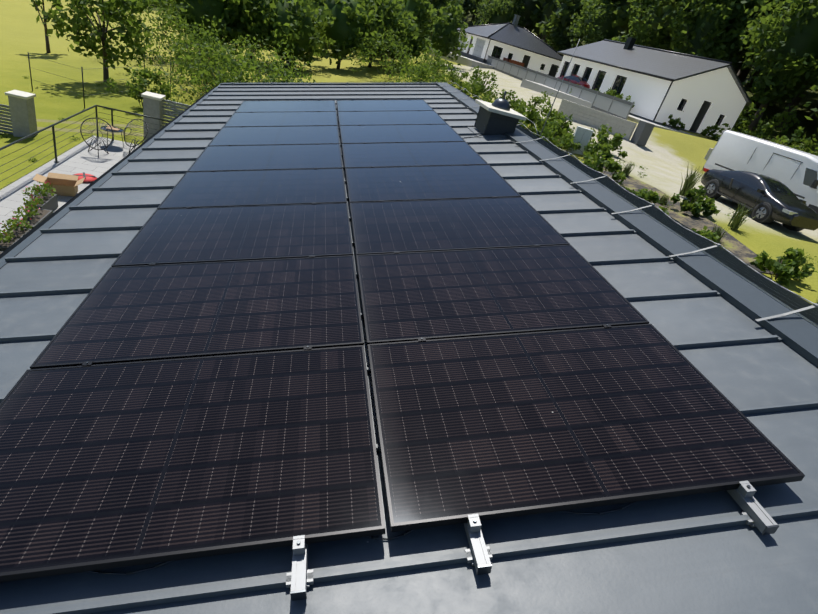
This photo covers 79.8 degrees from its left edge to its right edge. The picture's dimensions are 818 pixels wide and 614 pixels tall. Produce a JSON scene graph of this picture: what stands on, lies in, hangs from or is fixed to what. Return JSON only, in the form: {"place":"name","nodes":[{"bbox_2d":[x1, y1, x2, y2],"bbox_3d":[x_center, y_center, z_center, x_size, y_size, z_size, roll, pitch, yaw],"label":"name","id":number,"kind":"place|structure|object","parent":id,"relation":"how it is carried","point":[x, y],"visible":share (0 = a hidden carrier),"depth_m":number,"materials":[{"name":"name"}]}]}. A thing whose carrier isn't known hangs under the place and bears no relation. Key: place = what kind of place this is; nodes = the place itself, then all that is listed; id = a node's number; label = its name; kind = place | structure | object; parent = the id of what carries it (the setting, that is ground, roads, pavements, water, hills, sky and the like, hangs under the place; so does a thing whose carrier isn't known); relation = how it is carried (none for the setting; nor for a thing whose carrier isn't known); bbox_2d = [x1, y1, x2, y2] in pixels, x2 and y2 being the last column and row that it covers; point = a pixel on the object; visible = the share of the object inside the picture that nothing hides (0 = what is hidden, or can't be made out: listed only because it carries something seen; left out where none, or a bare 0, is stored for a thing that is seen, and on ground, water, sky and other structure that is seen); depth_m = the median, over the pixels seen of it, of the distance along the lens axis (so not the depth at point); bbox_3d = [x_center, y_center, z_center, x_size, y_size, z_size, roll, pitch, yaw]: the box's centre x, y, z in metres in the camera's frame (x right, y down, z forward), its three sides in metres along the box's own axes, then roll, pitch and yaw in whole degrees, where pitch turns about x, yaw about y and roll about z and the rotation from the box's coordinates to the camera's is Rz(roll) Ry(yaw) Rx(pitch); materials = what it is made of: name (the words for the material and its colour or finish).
{"place":"outdoors","nodes":[
{"label":"outdoors","id":0,"kind":"place"},
{"bbox_2d":[0,82,817,613],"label":"house roof","id":1,"kind":"structure","parent":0,"point":[710,552],"depth_m":2.03,"materials":[{"name":"grey metal"}]},
{"bbox_2d":[0,87,214,258],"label":"rain gutter","id":2,"kind":"object","parent":1,"relation":"attached to","point":[23,238],"visible":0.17,"depth_m":5.24,"materials":[{"name":"grey metal"}]},
{"bbox_2d":[0,0,817,304],"bbox_3d":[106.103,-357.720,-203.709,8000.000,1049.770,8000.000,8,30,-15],"label":"ground","id":3,"kind":"structure","parent":0,"point":[665,157],"depth_m":26.99,"materials":[{"name":"green plant"}]},
{"bbox_2d":[0,136,137,232],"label":"terrace","id":4,"kind":"structure","parent":3,"relation":"on","point":[79,158],"depth_m":13.44,"materials":[{"name":"stone"}]},
{"bbox_2d":[0,192,57,253],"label":"planters","id":5,"kind":"object","parent":4,"relation":"on","point":[49,206],"visible":0.46,"depth_m":10.19,"materials":[{"name":"grey concrete"}]},
{"bbox_2d":[0,182,55,242],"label":"planter plants","id":6,"kind":"object","parent":5,"relation":"on","point":[42,190],"visible":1,"depth_m":9.89,"materials":[{"name":"green plant"}]},
{"bbox_2d":[0,181,52,234],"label":"planter flowers","id":7,"kind":"object","parent":6,"relation":"in","point":[31,205],"visible":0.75,"depth_m":10.07,"materials":[{"name":"red plant"}]},
{"bbox_2d":[32,172,84,196],"bbox_3d":[-8.522,-2.988,11.948,0.994,0.384,0.796,2,32,-25],"label":"cardboard box","id":8,"kind":"object","parent":4,"relation":"on","point":[64,184],"visible":0.75,"depth_m":12.00,"materials":[{"name":"brown cardboard"}]},
{"bbox_2d":[0,105,169,197],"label":"terrace railing","id":9,"kind":"object","parent":4,"relation":"on","point":[43,129],"visible":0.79,"depth_m":13.54,"materials":[{"name":"black metal"}]},
{"bbox_2d":[74,172,96,182],"bbox_3d":[-8.608,-3.435,12.964,0.606,0.113,0.606,8,30,-15],"label":"watering can","id":10,"kind":"object","parent":4,"relation":"on","point":[89,178],"visible":0.6,"depth_m":12.92,"materials":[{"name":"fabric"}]},
{"bbox_2d":[80,118,113,157],"bbox_3d":[-9.216,-5.012,14.463,0.690,1.030,0.694,21,29,7],"label":"chair","id":11,"kind":"object","parent":4,"relation":"on","point":[98,149],"visible":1,"depth_m":14.34,"materials":[{"name":"black metal"}]},
{"bbox_2d":[100,125,123,146],"bbox_3d":[-9.390,-5.385,15.483,0.637,0.576,0.637,8,30,-15],"label":"round table","id":12,"kind":"object","parent":4,"relation":"on","point":[116,129],"visible":0.81,"depth_m":15.30,"materials":[{"name":"black"}]},
{"bbox_2d":[123,119,147,152],"bbox_3d":[-8.605,-5.377,15.417,0.694,1.030,0.690,0,33,-27],"label":"chair","id":13,"kind":"object","parent":4,"relation":"on","point":[135,145],"visible":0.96,"depth_m":15.26,"materials":[{"name":"black metal"}]},
{"bbox_2d":[0,90,190,141],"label":"fence pillars","id":14,"kind":"structure","parent":3,"relation":"on","point":[22,117],"depth_m":16.01,"materials":[{"name":"concrete"}]},
{"bbox_2d":[27,52,289,107],"bbox_3d":[-12.304,-12.421,25.983,4.119,3.254,13.463,25,30,15],"label":"fence wire","id":15,"kind":"object","parent":3,"relation":"on","point":[170,64],"visible":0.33,"depth_m":21.37,"materials":[{"name":"metal"}]},
{"bbox_2d":[0,76,817,263],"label":"bank weeds","id":16,"kind":"object","parent":3,"relation":"on","point":[619,161],"visible":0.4,"depth_m":17.00,"materials":[{"name":"green plant"}]},
{"bbox_2d":[30,0,817,286],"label":"bushes","id":17,"kind":"object","parent":3,"relation":"on","point":[288,30],"visible":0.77,"depth_m":30.60,"materials":[{"name":"green plant"}]},
{"bbox_2d":[33,0,817,279],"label":"tree trunks","id":18,"kind":"object","parent":3,"relation":"on","point":[742,75],"depth_m":37.18,"materials":[{"name":"brown wood"}]},
{"bbox_2d":[429,14,562,76],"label":"house","id":19,"kind":"structure","parent":3,"relation":"on","point":[513,42],"depth_m":63.63,"materials":[{"name":"white paint"}]},
{"bbox_2d":[486,55,633,119],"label":"fence sheet metal","id":20,"kind":"object","parent":3,"relation":"on","point":[610,104],"visible":0.75,"depth_m":40.95,"materials":[{"name":"grey metal"}]},
{"bbox_2d":[557,75,589,88],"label":"red car","id":21,"kind":"object","parent":3,"relation":"on","point":[578,80],"visible":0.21,"depth_m":42.34,"materials":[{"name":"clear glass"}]},
{"bbox_2d":[565,126,593,154],"bbox_3d":[7.984,-7.694,22.916,0.940,1.340,0.440,18,29,3],"label":"meter cabinet","id":22,"kind":"object","parent":3,"relation":"on","point":[583,135],"visible":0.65,"depth_m":22.65,"materials":[{"name":"grey metal"}]},
{"bbox_2d":[355,0,817,99],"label":"trees","id":23,"kind":"object","parent":3,"relation":"on","point":[546,10],"visible":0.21,"depth_m":68.10,"materials":[{"name":"green plant"}]},
{"bbox_2d":[558,99,654,145],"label":"concrete block wall","id":24,"kind":"structure","parent":3,"relation":"on","point":[588,116],"depth_m":29.96,"materials":[{"name":"grey concrete"}]},
{"bbox_2d":[429,0,817,155],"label":"tree foliage","id":25,"kind":"object","parent":3,"relation":"on","point":[791,52],"visible":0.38,"depth_m":40.03,"materials":[{"name":"green plant"}]},
{"bbox_2d":[520,37,751,136],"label":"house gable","id":26,"kind":"structure","parent":3,"relation":"on","point":[696,94],"depth_m":36.87,"materials":[{"name":"white paint"}]},
{"bbox_2d":[600,166,773,273],"bbox_3d":[8.766,-3.604,17.145,2.300,0.340,10.600,8,30,-15],"label":"weed fabric","id":27,"kind":"object","parent":3,"relation":"on","point":[737,248],"visible":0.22,"depth_m":15.87,"materials":[{"name":"grey fabric"}]},
{"bbox_2d":[577,150,817,303],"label":"ornamental grass","id":28,"kind":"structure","parent":3,"relation":"on","point":[691,183],"depth_m":17.14,"materials":[{"name":"green plant"}]},
{"bbox_2d":[704,148,712,159],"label":"block stacks","id":29,"kind":"object","parent":3,"relation":"on","point":[708,153],"depth_m":29.89,"materials":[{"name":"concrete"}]},
{"bbox_2d":[703,144,817,204],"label":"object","id":30,"kind":"object","parent":3,"relation":"on","point":[810,178],"visible":0.12,"depth_m":20.61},
{"bbox_3d":[1.351,0.305,7.576,9.754,4.974,13.720,8,30,-15],"label":"house","id":31,"kind":"object","parent":3,"relation":"on","visible":0},
{"bbox_2d":[82,99,778,600],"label":"mounting brackets","id":32,"kind":"object","parent":31,"relation":"on","point":[742,497],"visible":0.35,"depth_m":1.80,"materials":[{"name":"silver metal"}]},
{"bbox_2d":[0,100,804,581],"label":"solar panels","id":33,"kind":"object","parent":32,"relation":"on","point":[204,404],"visible":1,"depth_m":2.51,"materials":[{"name":"black glass"}]},
{"bbox_2d":[467,91,526,137],"bbox_3d":[1.384,-2.981,7.782,0.662,0.868,0.880,8,30,-15],"label":"chimney","id":34,"kind":"object","parent":31,"relation":"on","point":[498,117],"visible":0.73,"depth_m":7.56,"materials":[{"name":"metal"}]},
{"bbox_2d":[223,39,817,321],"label":"lightning conductor","id":35,"kind":"object","parent":31,"relation":"on","point":[814,305],"visible":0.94,"depth_m":4.73,"materials":[{"name":"metal"}]},
{"bbox_2d":[449,84,817,327],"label":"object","id":36,"kind":"structure","parent":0,"point":[772,290],"depth_m":6.23,"materials":[{"name":"grey metal"}]},
{"bbox_2d":[703,168,806,231],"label":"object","id":37,"kind":"object","parent":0,"point":[761,212],"visible":0.46,"depth_m":17.91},
{"bbox_2d":[701,169,817,230],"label":"sedan car","id":38,"kind":"object","parent":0,"point":[778,196],"visible":0.88,"depth_m":17.98,"materials":[{"name":"metal"}]},
{"bbox_2d":[704,130,817,213],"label":"white van","id":39,"kind":"object","parent":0,"point":[733,150],"visible":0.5,"depth_m":22.12,"materials":[{"name":"metal"}]}
]}

